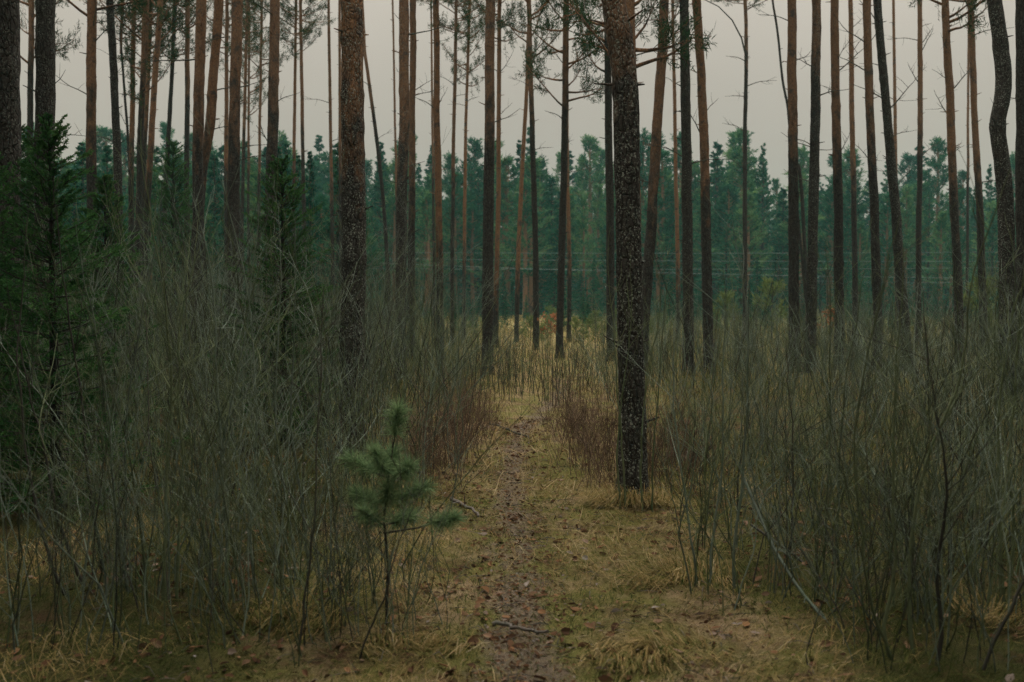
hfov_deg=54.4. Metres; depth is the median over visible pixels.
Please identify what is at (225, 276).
bare shrub
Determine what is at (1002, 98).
pine tree
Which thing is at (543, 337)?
pine
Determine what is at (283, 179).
young spruce
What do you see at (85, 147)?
pine
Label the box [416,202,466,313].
spruce
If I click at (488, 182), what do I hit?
pine tree
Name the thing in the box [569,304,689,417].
bare shrub
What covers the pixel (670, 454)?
brush
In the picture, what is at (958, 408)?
bare shrub
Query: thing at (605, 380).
dry stalk clump
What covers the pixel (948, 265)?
pine
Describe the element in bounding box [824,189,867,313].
spruce
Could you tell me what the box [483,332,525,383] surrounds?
dry stalk clump
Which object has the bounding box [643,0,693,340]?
pine tree
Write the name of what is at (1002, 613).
grass tussock
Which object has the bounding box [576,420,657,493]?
brush
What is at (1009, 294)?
bare shrub
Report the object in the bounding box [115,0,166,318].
pine tree
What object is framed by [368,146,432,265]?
pine
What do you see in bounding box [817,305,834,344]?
withered sapling
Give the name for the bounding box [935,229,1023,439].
bare shrub
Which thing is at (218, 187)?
spruce
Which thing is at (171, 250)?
spruce
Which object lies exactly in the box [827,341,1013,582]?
bare shrub
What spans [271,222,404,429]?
bare shrub
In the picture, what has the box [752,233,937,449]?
bare shrub
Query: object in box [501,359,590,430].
brush
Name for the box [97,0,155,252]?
pine tree
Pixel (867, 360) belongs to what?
bare shrub
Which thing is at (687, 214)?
pine tree
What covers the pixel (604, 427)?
brush
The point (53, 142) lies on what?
young spruce
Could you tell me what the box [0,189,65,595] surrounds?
bare sapling
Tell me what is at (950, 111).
pine tree
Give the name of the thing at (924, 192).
pine
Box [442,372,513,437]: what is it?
brush
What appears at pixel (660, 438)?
brush
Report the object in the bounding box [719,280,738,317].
spruce
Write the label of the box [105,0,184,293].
pine tree
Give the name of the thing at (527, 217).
pine
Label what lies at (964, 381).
bare shrub
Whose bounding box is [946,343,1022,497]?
bare shrub
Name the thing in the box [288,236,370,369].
bare shrub
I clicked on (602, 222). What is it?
pine
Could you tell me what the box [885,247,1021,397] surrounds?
bare shrub
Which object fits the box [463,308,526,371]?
bush
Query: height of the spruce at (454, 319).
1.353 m
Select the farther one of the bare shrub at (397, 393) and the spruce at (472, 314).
the spruce at (472, 314)
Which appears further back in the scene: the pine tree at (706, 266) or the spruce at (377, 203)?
the spruce at (377, 203)
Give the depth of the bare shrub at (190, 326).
13.29 m
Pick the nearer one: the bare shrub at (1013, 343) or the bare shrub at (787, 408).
the bare shrub at (787, 408)
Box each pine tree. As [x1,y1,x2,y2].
[0,0,22,469]
[20,0,83,326]
[23,0,88,415]
[56,0,160,375]
[79,0,193,349]
[97,0,154,361]
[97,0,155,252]
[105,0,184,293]
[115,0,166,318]
[129,0,190,351]
[136,0,210,322]
[139,0,229,355]
[164,0,213,325]
[184,0,268,312]
[188,0,264,358]
[207,0,264,325]
[219,1,268,288]
[225,0,277,362]
[229,0,291,313]
[245,0,299,370]
[256,0,327,311]
[262,0,337,296]
[305,0,339,309]
[334,0,372,451]
[335,0,341,313]
[363,0,393,319]
[382,0,440,359]
[391,0,397,227]
[391,0,452,379]
[415,0,449,358]
[416,0,450,329]
[427,0,484,341]
[428,0,485,337]
[466,0,525,347]
[478,0,518,374]
[495,0,572,349]
[509,0,604,358]
[511,36,528,342]
[551,0,717,350]
[561,0,649,360]
[566,77,573,340]
[589,0,658,496]
[640,0,678,371]
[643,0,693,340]
[645,0,730,375]
[690,0,716,373]
[705,0,776,341]
[759,0,810,372]
[772,0,805,302]
[781,0,847,373]
[798,163,807,334]
[822,0,867,370]
[834,0,887,368]
[848,0,862,341]
[853,0,917,368]
[873,0,898,334]
[887,0,939,348]
[908,0,989,364]
[935,0,1013,356]
[964,11,977,334]
[987,0,1018,402]
[1015,0,1023,394]
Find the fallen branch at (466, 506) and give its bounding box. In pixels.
[449,492,479,516]
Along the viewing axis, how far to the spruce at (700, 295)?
76.98 m
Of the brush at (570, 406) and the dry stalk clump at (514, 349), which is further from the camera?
the dry stalk clump at (514, 349)
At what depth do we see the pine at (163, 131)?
106.39 m
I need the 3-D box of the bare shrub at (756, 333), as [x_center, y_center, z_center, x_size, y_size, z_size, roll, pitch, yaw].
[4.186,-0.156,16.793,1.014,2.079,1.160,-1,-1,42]
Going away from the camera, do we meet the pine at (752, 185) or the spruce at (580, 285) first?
the spruce at (580, 285)
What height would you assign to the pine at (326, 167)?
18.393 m
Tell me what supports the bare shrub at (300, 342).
on the ground at (202, 658)
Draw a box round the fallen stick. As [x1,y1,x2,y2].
[492,620,548,633]
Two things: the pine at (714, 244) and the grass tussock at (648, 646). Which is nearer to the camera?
the grass tussock at (648, 646)
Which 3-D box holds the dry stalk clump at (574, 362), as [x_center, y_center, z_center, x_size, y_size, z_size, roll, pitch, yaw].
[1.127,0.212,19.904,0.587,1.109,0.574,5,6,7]
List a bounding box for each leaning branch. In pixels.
[744,479,830,625]
[750,524,857,574]
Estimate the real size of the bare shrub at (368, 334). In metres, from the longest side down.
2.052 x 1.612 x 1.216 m
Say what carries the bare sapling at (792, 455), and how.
on the ground at (202, 658)
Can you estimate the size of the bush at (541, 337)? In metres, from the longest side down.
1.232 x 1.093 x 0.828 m
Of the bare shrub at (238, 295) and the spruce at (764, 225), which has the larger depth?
the spruce at (764, 225)
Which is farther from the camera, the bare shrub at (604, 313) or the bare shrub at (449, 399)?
the bare shrub at (604, 313)
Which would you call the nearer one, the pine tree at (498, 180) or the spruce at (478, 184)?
the pine tree at (498, 180)
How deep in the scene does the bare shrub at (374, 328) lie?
13.21 m
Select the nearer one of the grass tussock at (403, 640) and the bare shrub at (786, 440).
the grass tussock at (403, 640)
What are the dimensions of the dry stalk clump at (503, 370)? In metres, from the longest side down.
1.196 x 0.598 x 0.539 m
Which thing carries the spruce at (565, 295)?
on the ground at (202, 658)
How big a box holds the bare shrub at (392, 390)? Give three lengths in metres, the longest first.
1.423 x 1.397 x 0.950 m
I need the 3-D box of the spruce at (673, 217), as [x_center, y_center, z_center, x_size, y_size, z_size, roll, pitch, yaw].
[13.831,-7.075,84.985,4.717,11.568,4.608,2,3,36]
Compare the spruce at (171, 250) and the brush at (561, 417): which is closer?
the brush at (561, 417)
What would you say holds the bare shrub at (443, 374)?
on the ground at (202, 658)
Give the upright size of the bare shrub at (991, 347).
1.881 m
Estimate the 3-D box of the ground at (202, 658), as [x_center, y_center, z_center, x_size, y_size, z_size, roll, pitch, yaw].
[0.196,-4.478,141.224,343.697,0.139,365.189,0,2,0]
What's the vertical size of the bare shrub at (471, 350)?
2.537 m
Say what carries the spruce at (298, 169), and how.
on the ground at (202, 658)
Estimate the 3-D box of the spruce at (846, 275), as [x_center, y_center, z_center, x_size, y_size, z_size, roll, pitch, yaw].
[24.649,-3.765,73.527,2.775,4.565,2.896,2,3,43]
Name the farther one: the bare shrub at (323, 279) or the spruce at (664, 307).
the spruce at (664, 307)
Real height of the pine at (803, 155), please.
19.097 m
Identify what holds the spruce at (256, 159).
on the ground at (202, 658)
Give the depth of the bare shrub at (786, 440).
6.74 m
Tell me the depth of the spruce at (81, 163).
57.89 m
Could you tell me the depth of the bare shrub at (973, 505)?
5.57 m
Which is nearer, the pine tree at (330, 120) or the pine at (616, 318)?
the pine tree at (330, 120)
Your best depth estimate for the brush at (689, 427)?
9.61 m
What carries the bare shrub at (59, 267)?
on the ground at (202, 658)
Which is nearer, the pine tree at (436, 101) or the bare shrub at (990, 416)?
the bare shrub at (990, 416)
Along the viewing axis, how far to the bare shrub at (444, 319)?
16.14 m
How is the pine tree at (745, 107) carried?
on the ground at (202, 658)
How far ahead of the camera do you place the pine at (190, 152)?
121.85 m
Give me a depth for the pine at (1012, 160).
108.05 m
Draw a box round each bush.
[448,305,500,387]
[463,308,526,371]
[475,317,507,366]
[499,317,523,362]
[514,322,530,356]
[522,319,555,351]
[553,324,606,378]
[569,324,587,359]
[574,320,612,360]
[577,339,615,393]
[604,326,617,372]
[610,313,656,387]
[611,303,679,373]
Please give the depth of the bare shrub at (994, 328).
11.10 m
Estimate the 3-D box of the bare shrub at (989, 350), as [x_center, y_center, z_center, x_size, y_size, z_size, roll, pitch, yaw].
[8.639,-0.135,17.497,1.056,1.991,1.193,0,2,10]
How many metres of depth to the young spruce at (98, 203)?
12.89 m
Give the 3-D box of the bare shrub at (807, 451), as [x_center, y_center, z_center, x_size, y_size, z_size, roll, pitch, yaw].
[1.854,0.297,6.816,2.004,2.083,1.316,-1,3,-12]
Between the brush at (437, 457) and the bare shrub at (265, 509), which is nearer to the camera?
the bare shrub at (265, 509)
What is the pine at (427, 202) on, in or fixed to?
on the ground at (202, 658)
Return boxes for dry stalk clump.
[464,333,505,386]
[464,340,497,401]
[482,338,527,401]
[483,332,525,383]
[485,326,522,394]
[497,340,521,388]
[498,334,519,374]
[502,320,527,368]
[509,340,529,396]
[512,337,539,381]
[515,330,548,395]
[526,321,551,372]
[526,337,558,386]
[529,324,567,402]
[539,343,572,405]
[544,325,571,389]
[550,341,585,401]
[557,327,581,376]
[560,327,585,369]
[571,331,606,376]
[571,348,606,387]
[574,342,617,390]
[585,358,618,400]
[595,335,612,374]
[645,330,676,390]
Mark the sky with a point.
(766, 110)
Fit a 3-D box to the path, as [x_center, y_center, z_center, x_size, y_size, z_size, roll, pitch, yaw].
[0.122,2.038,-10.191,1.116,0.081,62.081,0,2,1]
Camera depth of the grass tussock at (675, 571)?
5.52 m
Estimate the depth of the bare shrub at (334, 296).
17.04 m
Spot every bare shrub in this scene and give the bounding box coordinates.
[0,147,236,479]
[0,151,291,613]
[0,172,162,477]
[0,186,279,539]
[0,267,113,439]
[0,281,234,672]
[0,292,187,654]
[0,296,92,501]
[0,344,180,633]
[0,354,179,617]
[9,340,156,579]
[18,246,207,451]
[21,184,253,435]
[22,179,217,445]
[22,199,131,411]
[22,216,139,415]
[23,188,168,411]
[25,145,250,493]
[26,197,155,420]
[32,375,242,592]
[45,164,265,483]
[48,232,179,447]
[56,146,299,509]
[66,217,331,489]
[66,327,390,651]
[82,289,269,599]
[83,339,268,616]
[86,206,309,474]
[87,206,272,429]
[103,193,276,414]
[109,209,272,438]
[109,336,320,665]
[110,269,186,389]
[116,165,287,463]
[117,244,158,362]
[121,226,264,451]
[122,216,371,517]
[122,273,376,561]
[126,210,229,377]
[127,141,330,433]
[129,206,331,393]
[133,151,344,454]
[134,250,238,400]
[135,215,445,505]
[137,176,350,620]
[138,219,257,348]
[138,226,264,424]
[142,280,226,419]
[143,200,278,418]
[151,243,232,396]
[153,180,310,449]
[153,254,330,388]
[160,170,293,384]
[160,292,309,429]
[162,238,392,538]
[165,265,262,386]
[165,351,426,657]
[168,220,374,479]
[170,251,368,388]
[172,217,298,434]
[173,362,444,601]
[178,232,291,371]
[181,158,411,424]
[182,229,271,372]
[186,272,262,403]
[192,252,294,406]
[193,248,262,369]
[196,339,363,601]
[216,242,555,583]
[219,228,416,519]
[225,161,394,433]
[227,425,493,649]
[229,268,340,418]
[235,244,377,447]
[238,225,419,464]
[244,222,419,363]
[249,425,468,665]
[254,381,445,641]
[264,327,389,538]
[265,183,422,458]
[265,230,444,481]
[265,285,427,489]
[269,205,376,391]
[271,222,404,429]
[277,228,442,366]
[283,382,426,604]
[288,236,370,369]
[289,206,444,439]
[291,189,489,390]
[291,228,392,388]
[297,278,414,412]
[301,129,525,429]
[309,239,459,395]
[309,425,433,604]
[312,323,442,457]
[313,236,424,343]
[317,394,472,605]
[319,288,479,506]
[323,216,411,417]
[326,235,434,406]
[331,295,412,404]
[334,221,560,431]
[363,268,540,468]
[366,204,516,409]
[366,211,501,393]
[366,231,431,375]
[366,292,450,388]
[381,234,530,416]
[394,304,473,400]
[397,282,466,411]
[411,284,465,375]
[419,267,513,396]
[444,313,488,386]
[538,279,669,386]
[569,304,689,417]
[595,323,647,398]
[598,299,673,403]
[598,332,672,407]
[630,278,807,547]
[643,252,721,394]
[644,234,943,523]
[644,329,675,385]
[644,354,710,491]
[652,341,830,579]
[655,324,914,612]
[661,356,750,460]
[662,228,787,447]
[674,359,1010,622]
[687,338,801,504]
[691,313,749,382]
[696,288,843,456]
[704,311,772,384]
[710,242,861,393]
[718,341,919,546]
[719,323,800,474]
[721,338,898,532]
[725,349,907,606]
[732,284,807,411]
[734,273,784,389]
[742,278,1023,637]
[744,333,834,471]
[746,338,989,672]
[747,290,1023,616]
[748,281,855,418]
[749,275,835,402]
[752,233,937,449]
[755,356,897,481]
[761,256,898,395]
[770,255,912,405]
[772,356,848,477]
[780,301,884,509]
[791,273,948,510]
[792,309,880,393]
[797,335,1023,639]
[807,314,1023,606]
[811,305,1023,671]
[817,301,952,427]
[821,280,952,433]
[822,235,921,409]
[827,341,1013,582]
[830,378,1004,612]
[832,303,914,413]
[833,238,947,420]
[834,277,919,400]
[835,318,1023,669]
[836,286,900,391]
[837,229,1023,498]
[839,283,1022,460]
[842,356,1023,584]
[843,364,964,526]
[862,234,1023,519]
[863,249,1023,544]
[877,306,966,408]
[880,314,1016,449]
[883,232,1023,438]
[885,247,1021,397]
[890,285,961,404]
[894,272,978,435]
[894,300,955,382]
[902,337,1004,482]
[904,308,1023,582]
[908,289,1023,443]
[916,315,1023,581]
[923,338,990,423]
[926,391,1023,623]
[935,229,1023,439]
[945,259,1023,563]
[945,286,1022,401]
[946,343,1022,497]
[950,230,1023,437]
[970,261,1023,419]
[974,270,1023,395]
[976,294,997,385]
[977,406,1023,487]
[981,269,1023,372]
[985,334,1023,439]
[987,243,1023,400]
[992,227,1023,443]
[993,239,1023,374]
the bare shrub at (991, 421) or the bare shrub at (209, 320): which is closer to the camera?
the bare shrub at (991, 421)
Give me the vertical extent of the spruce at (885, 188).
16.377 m
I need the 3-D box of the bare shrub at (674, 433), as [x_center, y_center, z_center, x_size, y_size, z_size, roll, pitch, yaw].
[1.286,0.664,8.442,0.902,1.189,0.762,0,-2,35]
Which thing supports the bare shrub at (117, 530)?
on the ground at (202, 658)
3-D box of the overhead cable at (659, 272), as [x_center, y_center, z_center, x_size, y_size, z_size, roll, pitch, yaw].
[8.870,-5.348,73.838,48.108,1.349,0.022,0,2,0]
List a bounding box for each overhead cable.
[372,258,605,260]
[389,252,942,252]
[389,263,934,277]
[888,282,964,282]
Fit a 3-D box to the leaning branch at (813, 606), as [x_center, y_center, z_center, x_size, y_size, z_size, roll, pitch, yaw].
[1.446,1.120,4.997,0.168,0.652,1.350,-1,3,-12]
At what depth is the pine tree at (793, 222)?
21.01 m
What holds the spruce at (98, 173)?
on the ground at (202, 658)
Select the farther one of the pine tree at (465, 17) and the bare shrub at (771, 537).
the pine tree at (465, 17)
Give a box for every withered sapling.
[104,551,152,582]
[537,311,556,352]
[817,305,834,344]
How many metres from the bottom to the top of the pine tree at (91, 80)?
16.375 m
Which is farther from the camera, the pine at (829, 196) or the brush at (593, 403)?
the pine at (829, 196)
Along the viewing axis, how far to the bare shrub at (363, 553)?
4.56 m
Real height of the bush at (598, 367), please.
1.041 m
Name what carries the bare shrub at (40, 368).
on the ground at (202, 658)
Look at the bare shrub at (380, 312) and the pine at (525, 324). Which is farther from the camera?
the pine at (525, 324)
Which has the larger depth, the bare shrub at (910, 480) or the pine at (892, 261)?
the pine at (892, 261)
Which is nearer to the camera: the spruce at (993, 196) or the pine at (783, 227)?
the pine at (783, 227)
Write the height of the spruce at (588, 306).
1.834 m
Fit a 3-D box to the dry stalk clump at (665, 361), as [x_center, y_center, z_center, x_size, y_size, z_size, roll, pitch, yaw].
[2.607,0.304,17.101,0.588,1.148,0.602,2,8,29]
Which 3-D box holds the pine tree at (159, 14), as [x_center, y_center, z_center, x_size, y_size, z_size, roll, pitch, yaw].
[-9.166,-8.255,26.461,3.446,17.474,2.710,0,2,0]
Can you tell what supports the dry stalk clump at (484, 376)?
on the ground at (202, 658)
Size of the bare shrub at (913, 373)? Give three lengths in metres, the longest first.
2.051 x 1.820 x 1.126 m
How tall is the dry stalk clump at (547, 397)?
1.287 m
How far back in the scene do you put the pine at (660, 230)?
83.13 m
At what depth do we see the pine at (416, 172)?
108.43 m
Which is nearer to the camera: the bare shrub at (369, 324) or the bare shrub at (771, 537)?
the bare shrub at (771, 537)
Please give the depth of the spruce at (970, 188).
123.18 m
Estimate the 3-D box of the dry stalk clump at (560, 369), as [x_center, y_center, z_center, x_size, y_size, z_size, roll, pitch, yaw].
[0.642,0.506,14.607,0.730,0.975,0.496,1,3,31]
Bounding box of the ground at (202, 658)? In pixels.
[0,308,1023,681]
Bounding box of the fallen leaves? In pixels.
[0,416,1023,681]
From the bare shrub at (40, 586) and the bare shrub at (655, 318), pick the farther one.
the bare shrub at (655, 318)
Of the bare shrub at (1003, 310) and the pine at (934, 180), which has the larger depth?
the pine at (934, 180)
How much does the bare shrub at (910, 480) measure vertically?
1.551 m
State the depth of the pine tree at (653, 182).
20.09 m
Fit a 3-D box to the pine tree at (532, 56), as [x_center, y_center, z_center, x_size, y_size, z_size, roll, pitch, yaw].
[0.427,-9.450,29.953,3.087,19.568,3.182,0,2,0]
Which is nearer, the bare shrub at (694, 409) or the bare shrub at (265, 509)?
the bare shrub at (265, 509)
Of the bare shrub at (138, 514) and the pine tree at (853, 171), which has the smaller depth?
the bare shrub at (138, 514)
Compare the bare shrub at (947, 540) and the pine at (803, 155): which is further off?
the pine at (803, 155)
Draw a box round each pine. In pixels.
[33,157,72,224]
[73,140,85,169]
[84,125,127,216]
[98,160,110,177]
[112,130,134,194]
[124,144,177,283]
[151,155,217,238]
[155,121,183,210]
[181,161,223,273]
[182,131,192,165]
[189,139,218,194]
[207,149,223,194]
[222,137,251,164]
[239,156,263,292]
[239,164,280,320]
[278,129,317,249]
[279,148,308,205]
[289,163,330,261]
[299,158,328,224]
[312,193,335,283]
[313,155,384,274]
[318,150,336,200]
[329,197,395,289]
[335,393,470,625]
[365,158,377,229]
[367,162,407,267]
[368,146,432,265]
[373,195,419,299]
[383,145,425,292]
[391,124,423,272]
[407,189,462,317]
[415,172,449,314]
[431,171,480,315]
[441,151,462,308]
[443,172,481,314]
[443,204,499,314]
[445,137,500,292]
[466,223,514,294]
[475,154,553,315]
[477,138,529,257]
[480,170,514,303]
[494,155,557,315]
[500,178,557,313]
[513,153,572,314]
[519,315,532,345]
[539,325,546,340]
[540,319,552,335]
[543,186,593,292]
[543,305,553,319]
[548,149,580,248]
[549,306,565,323]
[550,190,594,314]
[570,133,605,310]
[570,316,582,337]
[573,162,596,256]
[576,181,606,306]
[576,328,592,349]
[583,319,596,338]
[587,147,605,302]
[587,309,602,325]
[588,165,615,265]
[590,195,645,259]
[590,325,603,343]
[599,190,616,308]
[600,187,646,264]
[615,127,660,260]
[615,307,616,334]
[641,149,718,311]
[641,196,674,312]
[644,132,672,282]
[659,131,696,235]
[666,157,732,266]
[680,190,724,313]
[693,181,769,288]
[711,127,779,314]
[711,190,779,293]
[713,289,742,334]
[718,130,766,290]
[725,175,774,275]
[751,277,788,335]
[759,171,843,304]
[764,178,782,298]
[775,145,826,303]
[782,199,807,313]
[818,180,849,303]
[818,190,847,314]
[822,154,845,201]
[823,145,868,255]
[824,178,881,304]
[843,220,870,310]
[862,191,915,312]
[865,192,889,264]
[882,152,930,288]
[883,240,909,313]
[888,184,931,286]
[905,181,945,287]
[907,181,944,301]
[909,136,972,311]
[913,210,971,309]
[931,202,974,312]
[934,188,977,279]
[934,216,977,312]
[947,169,974,265]
[963,275,998,341]
[964,200,1015,280]
[985,199,998,293]
[1009,151,1014,200]
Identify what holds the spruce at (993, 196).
on the ground at (202, 658)
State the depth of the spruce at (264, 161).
93.71 m
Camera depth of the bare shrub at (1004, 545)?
4.90 m
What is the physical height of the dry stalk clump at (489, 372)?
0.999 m
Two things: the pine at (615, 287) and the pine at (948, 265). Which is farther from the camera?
the pine at (615, 287)
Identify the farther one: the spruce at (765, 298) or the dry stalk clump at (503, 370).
the spruce at (765, 298)
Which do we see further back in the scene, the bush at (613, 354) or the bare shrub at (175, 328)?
the bush at (613, 354)
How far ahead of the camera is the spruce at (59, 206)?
53.36 m
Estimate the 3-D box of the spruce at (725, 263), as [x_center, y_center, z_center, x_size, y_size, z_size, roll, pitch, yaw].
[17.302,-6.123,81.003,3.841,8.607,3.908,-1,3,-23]
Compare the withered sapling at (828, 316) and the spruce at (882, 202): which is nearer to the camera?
the withered sapling at (828, 316)
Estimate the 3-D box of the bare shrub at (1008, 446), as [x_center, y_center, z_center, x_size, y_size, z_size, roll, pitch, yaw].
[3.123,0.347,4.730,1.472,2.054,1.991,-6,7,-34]
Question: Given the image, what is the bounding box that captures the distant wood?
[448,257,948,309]
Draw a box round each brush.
[322,391,447,482]
[356,385,482,465]
[358,405,484,491]
[398,408,485,476]
[402,377,497,464]
[408,376,470,446]
[420,353,498,422]
[430,383,509,448]
[439,370,501,420]
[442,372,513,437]
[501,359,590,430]
[509,373,598,439]
[537,391,618,476]
[538,399,605,464]
[559,369,618,449]
[562,375,671,461]
[564,381,618,432]
[569,413,652,475]
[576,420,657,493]
[603,400,732,494]
[614,393,702,472]
[646,371,716,462]
[647,396,758,479]
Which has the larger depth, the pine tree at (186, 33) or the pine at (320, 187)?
the pine at (320, 187)
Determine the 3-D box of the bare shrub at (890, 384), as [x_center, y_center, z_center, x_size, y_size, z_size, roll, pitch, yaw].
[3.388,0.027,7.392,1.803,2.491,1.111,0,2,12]
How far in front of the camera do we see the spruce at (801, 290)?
78.02 m
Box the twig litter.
[0,427,1022,681]
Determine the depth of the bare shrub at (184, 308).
14.87 m
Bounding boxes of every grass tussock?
[234,581,368,643]
[335,623,486,661]
[561,608,735,676]
[571,480,688,509]
[605,546,737,591]
[940,579,1023,634]
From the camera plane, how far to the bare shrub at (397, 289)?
17.05 m
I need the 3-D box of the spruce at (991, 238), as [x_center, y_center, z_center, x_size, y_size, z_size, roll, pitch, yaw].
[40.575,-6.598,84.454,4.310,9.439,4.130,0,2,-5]
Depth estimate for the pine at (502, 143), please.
106.26 m
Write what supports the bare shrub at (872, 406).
on the ground at (202, 658)
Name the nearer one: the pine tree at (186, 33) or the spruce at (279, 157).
the pine tree at (186, 33)
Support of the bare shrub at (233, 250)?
on the ground at (202, 658)
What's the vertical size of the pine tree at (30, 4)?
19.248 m
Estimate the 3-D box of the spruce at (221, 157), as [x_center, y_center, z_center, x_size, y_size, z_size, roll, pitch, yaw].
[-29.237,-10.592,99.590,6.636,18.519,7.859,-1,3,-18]
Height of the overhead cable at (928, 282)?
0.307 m
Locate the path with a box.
[460,375,581,681]
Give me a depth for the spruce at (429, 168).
109.67 m
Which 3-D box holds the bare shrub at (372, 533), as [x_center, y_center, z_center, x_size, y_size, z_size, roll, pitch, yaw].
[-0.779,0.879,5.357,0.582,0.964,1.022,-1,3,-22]
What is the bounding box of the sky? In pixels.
[20,0,1015,294]
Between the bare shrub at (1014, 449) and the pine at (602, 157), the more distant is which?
the pine at (602, 157)
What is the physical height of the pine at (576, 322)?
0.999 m
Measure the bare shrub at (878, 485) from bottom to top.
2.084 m
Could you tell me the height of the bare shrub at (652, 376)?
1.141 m
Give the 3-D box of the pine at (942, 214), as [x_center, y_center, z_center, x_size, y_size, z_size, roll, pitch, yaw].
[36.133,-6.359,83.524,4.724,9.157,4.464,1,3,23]
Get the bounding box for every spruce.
[0,112,200,521]
[0,152,99,482]
[20,124,103,389]
[40,174,175,419]
[55,142,103,299]
[55,165,69,284]
[56,180,86,329]
[67,145,128,287]
[79,149,111,260]
[103,201,150,306]
[124,153,158,290]
[125,137,226,360]
[151,145,184,307]
[152,194,184,305]
[160,187,190,305]
[178,153,246,306]
[197,154,369,448]
[206,178,222,242]
[206,219,260,328]
[211,145,223,241]
[240,140,253,162]
[243,146,321,313]
[253,157,262,299]
[255,146,265,241]
[279,141,327,302]
[280,155,329,324]
[295,141,375,325]
[298,151,330,314]
[306,161,335,292]
[313,135,328,219]
[323,148,338,259]
[366,153,415,313]
[367,141,392,270]
[407,154,457,303]
[415,144,466,310]
[415,164,424,309]
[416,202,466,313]
[444,166,499,313]
[446,167,509,315]
[454,308,458,329]
[467,299,479,326]
[494,140,555,314]
[499,273,513,318]
[499,297,510,327]
[504,126,546,309]
[505,282,519,317]
[509,169,573,311]
[520,177,580,311]
[521,295,530,324]
[532,191,589,314]
[553,294,572,329]
[556,151,605,307]
[564,286,577,319]
[572,271,590,316]
[577,291,587,328]
[582,296,593,328]
[588,212,616,312]
[599,165,655,312]
[650,173,696,313]
[650,181,665,310]
[652,190,680,313]
[660,294,669,325]
[661,194,702,315]
[680,174,700,300]
[693,156,758,311]
[694,270,702,313]
[694,296,702,322]
[695,141,758,311]
[712,214,742,313]
[713,294,723,329]
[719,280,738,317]
[736,142,788,312]
[742,257,770,317]
[751,166,773,309]
[753,185,821,313]
[758,297,770,329]
[760,233,787,314]
[799,280,804,314]
[817,178,833,308]
[817,184,833,312]
[822,215,870,312]
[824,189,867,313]
[825,278,850,317]
[827,259,861,318]
[844,256,872,322]
[849,174,913,312]
[862,200,914,310]
[866,161,914,311]
[883,201,914,313]
[884,281,894,320]
[900,146,949,306]
[908,182,951,313]
[924,196,953,309]
[942,186,971,310]
[943,183,998,311]
[943,277,964,317]
[963,186,985,307]
[971,164,993,293]
[972,182,1015,310]
[972,208,998,312]
[992,279,998,313]
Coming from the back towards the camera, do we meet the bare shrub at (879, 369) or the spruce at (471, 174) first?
the spruce at (471, 174)
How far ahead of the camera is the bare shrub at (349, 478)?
6.59 m
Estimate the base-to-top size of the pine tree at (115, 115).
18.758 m
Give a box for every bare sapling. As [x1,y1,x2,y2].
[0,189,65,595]
[0,214,85,585]
[16,167,102,574]
[49,137,177,591]
[114,131,233,601]
[165,172,282,600]
[186,106,316,588]
[186,178,339,579]
[257,250,361,645]
[345,409,434,659]
[569,227,692,512]
[617,195,760,588]
[761,312,850,582]
[811,202,1002,660]
[812,228,894,577]
[841,290,1003,665]
[907,151,1010,654]
[972,218,1023,606]
[982,577,1023,670]
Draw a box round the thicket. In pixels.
[18,239,997,383]
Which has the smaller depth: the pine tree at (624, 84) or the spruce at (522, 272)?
the pine tree at (624, 84)
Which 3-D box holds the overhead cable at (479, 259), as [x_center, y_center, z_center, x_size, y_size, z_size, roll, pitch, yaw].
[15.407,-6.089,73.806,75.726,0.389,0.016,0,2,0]
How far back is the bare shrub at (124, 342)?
10.03 m
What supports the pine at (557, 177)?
on the ground at (202, 658)
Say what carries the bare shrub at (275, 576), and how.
on the ground at (202, 658)
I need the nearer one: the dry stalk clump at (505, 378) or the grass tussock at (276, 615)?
the grass tussock at (276, 615)
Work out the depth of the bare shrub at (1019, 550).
5.49 m
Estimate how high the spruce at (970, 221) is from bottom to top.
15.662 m
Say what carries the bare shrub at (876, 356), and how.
on the ground at (202, 658)
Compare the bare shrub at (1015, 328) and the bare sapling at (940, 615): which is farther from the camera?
the bare shrub at (1015, 328)
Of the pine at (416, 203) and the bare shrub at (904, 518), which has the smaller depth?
the bare shrub at (904, 518)
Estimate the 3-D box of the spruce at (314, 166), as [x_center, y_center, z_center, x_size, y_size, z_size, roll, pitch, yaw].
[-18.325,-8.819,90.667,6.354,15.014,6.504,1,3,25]
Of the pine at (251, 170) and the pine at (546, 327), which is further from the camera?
the pine at (251, 170)
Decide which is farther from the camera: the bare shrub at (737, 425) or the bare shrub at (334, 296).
the bare shrub at (334, 296)
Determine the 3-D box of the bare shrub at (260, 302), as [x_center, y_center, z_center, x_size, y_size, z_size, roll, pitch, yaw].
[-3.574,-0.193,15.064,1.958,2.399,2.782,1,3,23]
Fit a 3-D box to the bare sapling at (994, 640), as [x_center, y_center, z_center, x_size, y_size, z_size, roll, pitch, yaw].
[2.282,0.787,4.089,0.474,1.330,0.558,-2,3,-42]
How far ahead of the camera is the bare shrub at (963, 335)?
11.26 m
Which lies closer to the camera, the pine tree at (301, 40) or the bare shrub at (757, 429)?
the bare shrub at (757, 429)
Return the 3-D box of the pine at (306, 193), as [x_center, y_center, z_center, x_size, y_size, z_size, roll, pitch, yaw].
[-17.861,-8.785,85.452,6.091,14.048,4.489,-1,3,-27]
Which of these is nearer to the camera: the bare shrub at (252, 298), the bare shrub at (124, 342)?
the bare shrub at (124, 342)
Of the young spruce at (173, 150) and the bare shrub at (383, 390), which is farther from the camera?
the young spruce at (173, 150)
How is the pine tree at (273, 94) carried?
on the ground at (202, 658)
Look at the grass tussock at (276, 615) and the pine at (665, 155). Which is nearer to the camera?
the grass tussock at (276, 615)

